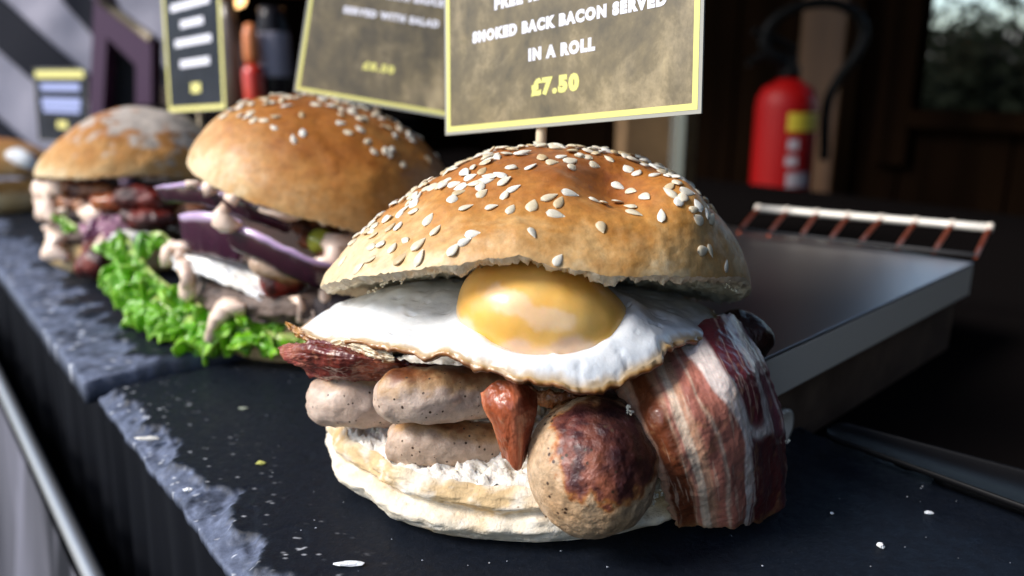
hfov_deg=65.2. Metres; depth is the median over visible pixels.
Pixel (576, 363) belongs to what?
breakfast roll
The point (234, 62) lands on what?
brown bottle
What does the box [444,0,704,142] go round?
menu sign
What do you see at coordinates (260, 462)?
lettuce scrap
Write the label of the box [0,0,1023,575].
food stall
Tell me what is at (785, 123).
fire extinguisher
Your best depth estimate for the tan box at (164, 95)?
1.01 m
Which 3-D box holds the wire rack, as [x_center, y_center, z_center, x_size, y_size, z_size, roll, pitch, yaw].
[0.184,-0.033,0.430,0.124,0.014,0.039,11,19,37]
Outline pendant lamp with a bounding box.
[235,0,245,7]
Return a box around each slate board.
[0,186,302,403]
[98,352,1023,575]
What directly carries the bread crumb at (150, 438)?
on the slate board at (242, 511)
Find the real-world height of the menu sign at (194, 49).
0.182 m
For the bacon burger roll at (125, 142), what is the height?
0.096 m
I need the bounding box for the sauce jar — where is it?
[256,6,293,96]
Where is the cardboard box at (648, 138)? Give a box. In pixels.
[615,114,697,183]
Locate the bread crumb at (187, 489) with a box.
[182,487,192,491]
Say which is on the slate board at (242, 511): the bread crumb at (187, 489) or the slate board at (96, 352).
the bread crumb at (187, 489)
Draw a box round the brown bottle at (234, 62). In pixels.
[221,0,245,110]
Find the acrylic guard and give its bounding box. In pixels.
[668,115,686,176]
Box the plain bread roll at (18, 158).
[0,138,69,213]
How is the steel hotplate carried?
on the food stall
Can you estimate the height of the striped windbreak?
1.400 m
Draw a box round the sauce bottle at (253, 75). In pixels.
[242,23,265,99]
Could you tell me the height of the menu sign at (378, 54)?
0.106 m
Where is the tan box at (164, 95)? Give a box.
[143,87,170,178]
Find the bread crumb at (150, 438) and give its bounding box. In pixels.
[135,436,159,440]
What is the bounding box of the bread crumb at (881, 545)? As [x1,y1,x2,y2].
[876,542,884,548]
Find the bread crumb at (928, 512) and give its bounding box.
[924,510,933,514]
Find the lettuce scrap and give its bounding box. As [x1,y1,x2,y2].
[255,461,265,464]
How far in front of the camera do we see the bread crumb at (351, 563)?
0.20 m
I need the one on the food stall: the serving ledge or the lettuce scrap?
the serving ledge
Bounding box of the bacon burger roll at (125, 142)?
[31,106,214,277]
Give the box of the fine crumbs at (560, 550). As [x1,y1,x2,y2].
[205,370,956,567]
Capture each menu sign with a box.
[33,68,88,140]
[162,0,226,128]
[294,0,444,117]
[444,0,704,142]
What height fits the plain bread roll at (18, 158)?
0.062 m
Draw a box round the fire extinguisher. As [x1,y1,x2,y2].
[746,0,869,190]
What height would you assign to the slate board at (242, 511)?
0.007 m
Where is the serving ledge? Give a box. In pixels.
[138,104,419,133]
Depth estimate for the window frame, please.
1.07 m
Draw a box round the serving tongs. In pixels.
[826,423,1023,515]
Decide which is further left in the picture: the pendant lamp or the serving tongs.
the pendant lamp
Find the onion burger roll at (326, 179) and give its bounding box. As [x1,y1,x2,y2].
[92,92,444,365]
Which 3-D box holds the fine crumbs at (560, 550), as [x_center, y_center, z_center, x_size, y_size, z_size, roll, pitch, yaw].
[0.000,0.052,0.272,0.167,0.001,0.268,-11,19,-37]
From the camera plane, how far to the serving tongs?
0.24 m
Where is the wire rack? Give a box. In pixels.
[737,204,993,258]
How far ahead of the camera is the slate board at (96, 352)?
0.39 m
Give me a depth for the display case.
0.95 m
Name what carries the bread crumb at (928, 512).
on the slate board at (242, 511)
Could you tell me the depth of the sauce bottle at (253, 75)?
0.74 m
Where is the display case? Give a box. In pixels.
[89,0,161,183]
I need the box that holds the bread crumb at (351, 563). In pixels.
[333,560,364,566]
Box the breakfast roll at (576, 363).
[278,141,789,542]
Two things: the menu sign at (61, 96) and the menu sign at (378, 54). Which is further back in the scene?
the menu sign at (61, 96)
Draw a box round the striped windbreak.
[0,0,204,180]
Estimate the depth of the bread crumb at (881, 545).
0.21 m
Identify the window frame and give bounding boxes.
[871,0,1023,165]
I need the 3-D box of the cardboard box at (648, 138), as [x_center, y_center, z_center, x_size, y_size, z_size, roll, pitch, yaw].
[0.109,-0.091,0.617,0.052,0.107,0.061,0,15,0]

